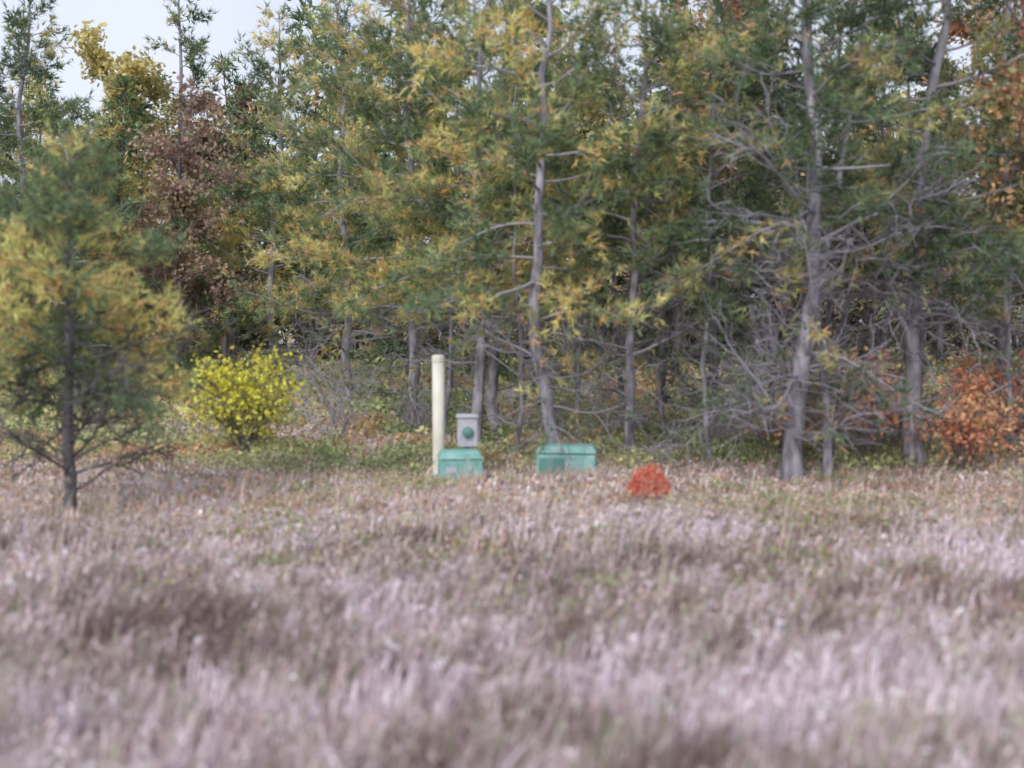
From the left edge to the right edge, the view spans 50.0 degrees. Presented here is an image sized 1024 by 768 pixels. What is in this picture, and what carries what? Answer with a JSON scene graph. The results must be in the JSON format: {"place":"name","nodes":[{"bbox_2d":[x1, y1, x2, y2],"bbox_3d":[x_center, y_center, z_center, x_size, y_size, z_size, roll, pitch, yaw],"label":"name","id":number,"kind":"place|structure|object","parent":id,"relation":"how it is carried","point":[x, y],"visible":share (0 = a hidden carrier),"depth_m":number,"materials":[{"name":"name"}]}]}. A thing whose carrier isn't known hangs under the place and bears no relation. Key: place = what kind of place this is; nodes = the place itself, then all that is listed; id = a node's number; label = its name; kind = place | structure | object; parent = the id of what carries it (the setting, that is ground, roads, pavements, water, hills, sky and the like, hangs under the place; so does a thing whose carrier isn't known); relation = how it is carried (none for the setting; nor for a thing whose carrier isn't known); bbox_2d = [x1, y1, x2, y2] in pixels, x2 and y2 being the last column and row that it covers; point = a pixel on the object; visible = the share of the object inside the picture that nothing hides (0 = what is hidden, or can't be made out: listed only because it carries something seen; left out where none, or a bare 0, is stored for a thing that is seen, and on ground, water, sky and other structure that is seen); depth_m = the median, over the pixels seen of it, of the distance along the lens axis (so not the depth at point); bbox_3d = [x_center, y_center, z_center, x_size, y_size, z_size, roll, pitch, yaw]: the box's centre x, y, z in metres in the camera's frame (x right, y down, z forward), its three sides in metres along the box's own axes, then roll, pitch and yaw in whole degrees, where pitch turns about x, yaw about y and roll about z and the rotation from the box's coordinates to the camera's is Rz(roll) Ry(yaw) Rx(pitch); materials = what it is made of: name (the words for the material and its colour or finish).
{"place":"outdoors","nodes":[
{"label":"outdoors","id":0,"kind":"place"},
{"bbox_2d":[0,332,1023,767],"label":"ground","id":1,"kind":"structure","parent":0,"point":[392,512],"depth_m":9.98,"materials":[{"name":"beige plant"}]},
{"bbox_2d":[0,0,124,383],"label":"pine tree","id":2,"kind":"object","parent":1,"relation":"on","point":[17,140],"visible":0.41,"depth_m":28.21,"materials":[{"name":"green plant"}]},
{"bbox_2d":[0,108,179,413],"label":"pine tree","id":3,"kind":"object","parent":1,"relation":"on","point":[126,214],"visible":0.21,"depth_m":24.73,"materials":[{"name":"green plant"}]},
{"bbox_2d":[0,108,214,511],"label":"young pine tree","id":4,"kind":"object","parent":1,"relation":"on","point":[93,289],"visible":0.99,"depth_m":11.99,"materials":[{"name":"green plant"}]},
{"bbox_2d":[35,20,213,381],"bbox_3d":[-11.505,-5.238,31.701,5.473,10.874,4.634,-1,3,-27],"label":"yellow birch tree","id":5,"kind":"object","parent":1,"relation":"on","point":[92,53],"visible":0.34,"depth_m":32.07,"materials":[{"name":"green plant"}]},
{"bbox_2d":[98,73,263,401],"bbox_3d":[-8.111,-3.497,26.909,4.091,8.127,3.220,1,3,21],"label":"red oak tree","id":6,"kind":"object","parent":1,"relation":"on","point":[179,192],"visible":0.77,"depth_m":26.81,"materials":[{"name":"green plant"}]},
{"bbox_2d":[120,0,242,377],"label":"pine tree","id":7,"kind":"object","parent":1,"relation":"on","point":[193,47],"visible":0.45,"depth_m":33.22,"materials":[{"name":"green plant"}]},
{"bbox_2d":[169,336,308,451],"bbox_3d":[-4.285,0.214,17.228,2.196,1.936,1.666,-2,3,-36],"label":"yellow leaf bush","id":8,"kind":"object","parent":1,"relation":"on","point":[256,417],"visible":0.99,"depth_m":17.12,"materials":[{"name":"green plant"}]},
{"bbox_2d":[165,0,372,392],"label":"pine tree","id":9,"kind":"object","parent":1,"relation":"on","point":[257,187],"visible":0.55,"depth_m":27.84,"materials":[{"name":"green plant"}]},
{"bbox_2d":[251,344,366,430],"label":"bare twig shrub","id":10,"kind":"object","parent":1,"relation":"on","point":[313,420],"visible":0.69,"depth_m":20.51,"materials":[{"name":"grey plant"}]},
{"bbox_2d":[215,0,445,401],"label":"pine tree","id":11,"kind":"object","parent":1,"relation":"on","point":[300,214],"visible":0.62,"depth_m":25.43,"materials":[{"name":"green plant"}]},
{"bbox_2d":[281,343,393,436],"bbox_3d":[-3.012,0.128,19.569,2.176,1.753,2.187,1,3,18],"label":"bare twig shrub","id":12,"kind":"object","parent":1,"relation":"on","point":[344,417],"visible":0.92,"depth_m":19.38,"materials":[{"name":"grey plant"}]},
{"bbox_2d":[238,0,569,431],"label":"pine tree","id":13,"kind":"object","parent":1,"relation":"on","point":[345,256],"visible":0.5,"depth_m":21.33,"materials":[{"name":"green plant"}]},
{"bbox_2d":[380,370,457,434],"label":"bare twig shrub","id":14,"kind":"object","parent":1,"relation":"on","point":[408,414],"visible":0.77,"depth_m":20.80,"materials":[{"name":"grey plant"}]},
{"bbox_2d":[432,354,444,475],"bbox_3d":[-1.040,0.563,15.544,0.200,1.962,0.200,0,3,0],"label":"cable marker post","id":15,"kind":"object","parent":1,"relation":"on","point":[438,389],"visible":0.68,"depth_m":15.47,"materials":[{"name":"white plastic"}]},
{"bbox_2d":[407,40,495,432],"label":"slender pine tree","id":16,"kind":"object","parent":1,"relation":"on","point":[442,164],"visible":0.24,"depth_m":20.64,"materials":[{"name":"green plant"}]},
{"bbox_2d":[437,449,482,481],"bbox_3d":[-0.718,1.156,15.210,0.607,0.480,0.452,0,3,-9],"label":"utility pedestal","id":17,"kind":"object","parent":1,"relation":"on","point":[451,461],"visible":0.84,"depth_m":15.03,"materials":[{"name":"green paint"}]},
{"bbox_2d":[311,0,612,441],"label":"pine tree","id":18,"kind":"object","parent":1,"relation":"on","point":[476,203],"visible":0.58,"depth_m":18.34,"materials":[{"name":"green plant"}]},
{"bbox_2d":[456,413,478,448],"bbox_3d":[-0.639,0.981,15.700,0.326,1.110,0.318,0,3,-6],"label":"electric meter box","id":19,"kind":"object","parent":1,"relation":"on","point":[467,430],"visible":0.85,"depth_m":15.61,"materials":[{"name":"grey metal"}]},
{"bbox_2d":[444,71,572,452],"bbox_3d":[-0.074,-1.816,17.373,2.082,6.276,2.666,0,3,0],"label":"slender pine tree","id":20,"kind":"object","parent":1,"relation":"on","point":[519,315],"visible":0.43,"depth_m":17.22,"materials":[{"name":"green plant"}]},
{"bbox_2d":[0,0,1023,388],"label":"distant forest","id":21,"kind":"object","parent":1,"relation":"on","point":[238,118],"visible":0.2,"depth_m":38.70,"materials":[{"name":"green plant"}]},
{"bbox_2d":[0,424,1023,589],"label":"short dry grass","id":22,"kind":"structure","parent":1,"relation":"on","point":[459,502],"depth_m":13.30,"materials":[{"name":"beige plant"}]},
{"bbox_2d":[0,347,1023,461],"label":"huckleberry undergrowth","id":23,"kind":"object","parent":1,"relation":"on","point":[381,409],"visible":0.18,"depth_m":23.78,"materials":[{"name":"green plant"}]},
{"bbox_2d":[0,455,1023,648],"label":"meadow weeds","id":24,"kind":"object","parent":1,"relation":"on","point":[875,612],"visible":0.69,"depth_m":10.92,"materials":[{"name":"beige plant"}]},
{"bbox_2d":[0,400,1023,576],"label":"fallen leaves","id":25,"kind":"object","parent":1,"relation":"on","point":[588,517],"visible":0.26,"depth_m":13.56,"materials":[{"name":"brown dry leaf foliage"}]},
{"bbox_2d":[0,417,1023,475],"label":"green shrubs","id":26,"kind":"object","parent":1,"relation":"on","point":[301,450],"visible":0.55,"depth_m":16.80,"materials":[{"name":"green plant"}]},
{"bbox_2d":[381,0,645,434],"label":"pine tree","id":27,"kind":"object","parent":1,"relation":"on","point":[492,389],"visible":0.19,"depth_m":20.38,"materials":[{"name":"green plant"}]},
{"bbox_2d":[425,464,616,483],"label":"weeds around boxes","id":28,"kind":"object","parent":1,"relation":"on","point":[564,473],"visible":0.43,"depth_m":14.83,"materials":[{"name":"beige plant"}]},
{"bbox_2d":[30,441,1023,633],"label":"tall grass stems","id":29,"kind":"object","parent":1,"relation":"on","point":[389,557],"visible":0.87,"depth_m":9.76,"materials":[{"name":"beige plant"}]},
{"bbox_2d":[374,0,691,475],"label":"pine tree","id":30,"kind":"object","parent":1,"relation":"on","point":[544,128],"visible":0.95,"depth_m":15.66,"materials":[{"name":"green plant"}]},
{"bbox_2d":[536,443,597,475],"bbox_3d":[0.769,1.085,15.357,0.845,0.470,0.532,0,3,7],"label":"transformer box","id":31,"kind":"object","parent":1,"relation":"on","point":[575,452],"visible":0.56,"depth_m":15.13,"materials":[{"name":"green paint"}]},
{"bbox_2d":[539,458,563,472],"bbox_3d":[0.541,1.125,15.144,0.340,0.210,0.015,0,3,7],"label":"side door","id":32,"kind":"structure","parent":31,"relation":"in","point":[543,465],"depth_m":15.13,"materials":[{"name":"teal metal"}]},
{"bbox_2d":[524,377,611,438],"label":"bare twig shrub","id":33,"kind":"object","parent":1,"relation":"on","point":[558,417],"visible":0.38,"depth_m":19.49,"materials":[{"name":"grey plant"}]},
{"bbox_2d":[504,14,647,439],"bbox_3d":[0.947,-2.520,18.255,2.469,7.368,2.457,-1,3,-12],"label":"slender pine tree","id":34,"kind":"object","parent":1,"relation":"on","point":[578,367],"visible":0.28,"depth_m":18.50,"materials":[{"name":"green plant"}]},
{"bbox_2d":[559,0,669,424],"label":"slender pine tree","id":35,"kind":"object","parent":1,"relation":"on","point":[614,290],"visible":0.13,"depth_m":21.34,"materials":[{"name":"green plant"}]},
{"bbox_2d":[496,0,757,464],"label":"pine tree","id":36,"kind":"object","parent":1,"relation":"on","point":[668,31],"visible":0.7,"depth_m":16.49,"materials":[{"name":"green plant"}]},
{"bbox_2d":[626,463,671,497],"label":"scarlet bush","id":37,"kind":"object","parent":1,"relation":"on","point":[637,478],"visible":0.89,"depth_m":12.57,"materials":[{"name":"red plant"}]},
{"bbox_2d":[581,361,722,439],"bbox_3d":[2.414,0.355,18.901,2.458,1.540,2.384,0,3,0],"label":"bare twig shrub","id":38,"kind":"object","parent":1,"relation":"on","point":[641,416],"visible":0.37,"depth_m":18.92,"materials":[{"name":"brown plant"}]},
{"bbox_2d":[608,33,752,439],"bbox_3d":[2.623,-2.292,17.927,2.465,6.936,2.522,2,3,37],"label":"slender pine tree","id":39,"kind":"object","parent":1,"relation":"on","point":[661,355],"visible":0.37,"depth_m":18.02,"materials":[{"name":"green plant"}]},
{"bbox_2d":[555,0,859,431],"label":"pine tree","id":40,"kind":"object","parent":1,"relation":"on","point":[719,9],"visible":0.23,"depth_m":19.08,"materials":[{"name":"green plant"}]},
{"bbox_2d":[631,0,794,417],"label":"red oak tree","id":41,"kind":"object","parent":1,"relation":"on","point":[737,14],"visible":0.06,"depth_m":22.36,"materials":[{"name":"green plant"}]},
{"bbox_2d":[641,73,793,459],"bbox_3d":[2.983,-1.696,16.653,2.442,6.003,2.735,0,3,0],"label":"slender pine tree","id":42,"kind":"object","parent":1,"relation":"on","point":[763,207],"visible":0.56,"depth_m":16.53,"materials":[{"name":"green plant"}]},
{"bbox_2d":[677,377,773,450],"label":"bare twig shrub","id":43,"kind":"object","parent":1,"relation":"on","point":[719,430],"visible":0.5,"depth_m":17.49,"materials":[{"name":"grey plant"}]},
{"bbox_2d":[667,344,860,451],"bbox_3d":[3.865,0.282,17.277,2.759,1.792,2.850,0,3,0],"label":"bare twig shrub","id":44,"kind":"object","parent":1,"relation":"on","point":[763,439],"visible":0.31,"depth_m":17.20,"materials":[{"name":"grey plant"}]},
{"bbox_2d":[716,2,834,434],"bbox_3d":[4.822,-3.029,20.428,2.475,8.332,2.205,-2,3,-30],"label":"slender pine tree","id":45,"kind":"object","parent":1,"relation":"on","point":[769,298],"visible":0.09,"depth_m":20.34,"materials":[{"name":"green plant"}]},
{"bbox_2d":[745,400,834,453],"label":"red leaf shrub","id":46,"kind":"object","parent":1,"relation":"on","point":[783,430],"visible":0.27,"depth_m":16.59,"materials":[{"name":"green plant"}]},
{"bbox_2d":[610,0,1018,480],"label":"pine tree","id":47,"kind":"object","parent":1,"relation":"on","point":[808,322],"visible":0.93,"depth_m":14.91,"materials":[{"name":"green plant"}]},
{"bbox_2d":[688,0,963,477],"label":"pine tree","id":48,"kind":"object","parent":1,"relation":"on","point":[825,405],"visible":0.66,"depth_m":15.30,"materials":[{"name":"green plant"}]},
{"bbox_2d":[755,356,918,460],"bbox_3d":[5.128,0.362,17.131,2.400,1.754,2.029,1,3,26],"label":"bare twig shrub","id":49,"kind":"object","parent":1,"relation":"on","point":[861,447],"visible":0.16,"depth_m":16.91,"materials":[{"name":"grey plant"}]},
{"bbox_2d":[786,18,892,421],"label":"slender pine tree","id":50,"kind":"object","parent":1,"relation":"on","point":[829,309],"visible":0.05,"depth_m":21.88,"materials":[{"name":"green plant"}]},
{"bbox_2d":[786,3,910,439],"bbox_3d":[5.427,-2.610,17.973,2.242,7.849,2.177,0,3,0],"label":"slender pine tree","id":51,"kind":"object","parent":1,"relation":"on","point":[845,314],"visible":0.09,"depth_m":17.90,"materials":[{"name":"green plant"}]},
{"bbox_2d":[813,346,924,465],"bbox_3d":[5.350,0.352,16.245,1.714,1.860,1.586,0,3,0],"label":"red leaf shrub","id":52,"kind":"object","parent":1,"relation":"on","point":[871,405],"visible":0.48,"depth_m":16.09,"materials":[{"name":"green plant"}]},
{"bbox_2d":[740,0,1023,467],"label":"pine tree","id":53,"kind":"object","parent":1,"relation":"on","point":[913,445],"visible":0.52,"depth_m":15.97,"materials":[{"name":"green plant"}]},
{"bbox_2d":[847,349,929,428],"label":"red leaf shrub","id":54,"kind":"object","parent":1,"relation":"on","point":[880,391],"visible":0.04,"depth_m":20.57,"materials":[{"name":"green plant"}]},
{"bbox_2d":[807,361,983,454],"bbox_3d":[6.076,0.366,17.513,2.786,1.765,2.601,2,3,34],"label":"bare twig shrub","id":55,"kind":"object","parent":1,"relation":"on","point":[899,439],"visible":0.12,"depth_m":17.53,"materials":[{"name":"grey plant"}]},
{"bbox_2d":[841,1,988,410],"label":"slender pine tree","id":56,"kind":"object","parent":1,"relation":"on","point":[958,163],"visible":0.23,"depth_m":18.76,"materials":[{"name":"green plant"}]},
{"bbox_2d":[867,365,1021,448],"bbox_3d":[7.301,0.428,18.042,2.583,1.530,2.444,-1,3,-15],"label":"bare twig shrub","id":57,"kind":"object","parent":1,"relation":"on","point":[959,410],"visible":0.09,"depth_m":17.95,"materials":[{"name":"grey plant"}]},
{"bbox_2d":[891,0,1023,430],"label":"pine tree","id":58,"kind":"object","parent":1,"relation":"on","point":[1010,38],"visible":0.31,"depth_m":20.39,"materials":[{"name":"green plant"}]},
{"bbox_2d":[904,361,1023,472],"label":"red leaf shrub","id":59,"kind":"object","parent":1,"relation":"on","point":[978,410],"visible":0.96,"depth_m":15.50,"materials":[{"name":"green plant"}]},
{"bbox_2d":[912,0,1023,204],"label":"red oak tree","id":60,"kind":"object","parent":1,"relation":"on","point":[956,28],"visible":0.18,"depth_m":23.08,"materials":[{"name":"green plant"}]},
{"bbox_2d":[924,118,1023,458],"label":"slender pine tree","id":61,"kind":"object","parent":1,"relation":"on","point":[990,361],"visible":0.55,"depth_m":16.59,"materials":[{"name":"green plant"}]},
{"bbox_2d":[931,0,1023,291],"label":"red oak tree","id":62,"kind":"object","parent":1,"relation":"on","point":[1006,95],"visible":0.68,"depth_m":15.49,"materials":[{"name":"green plant"}]},
{"bbox_2d":[938,347,1023,446],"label":"red leaf shrub","id":63,"kind":"object","parent":1,"relation":"on","point":[999,378],"visible":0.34,"depth_m":17.41,"materials":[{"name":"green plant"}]},
{"bbox_2d":[997,425,1023,453],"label":"bare twig shrub","id":64,"kind":"object","parent":1,"relation":"on","point":[1013,437],"visible":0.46,"depth_m":16.43,"materials":[{"name":"grey plant"}]},
{"bbox_2d":[0,0,1023,331],"label":"sky","id":65,"kind":"structure","parent":0,"point":[128,21],"materials":[{"name":"white"}]}
]}

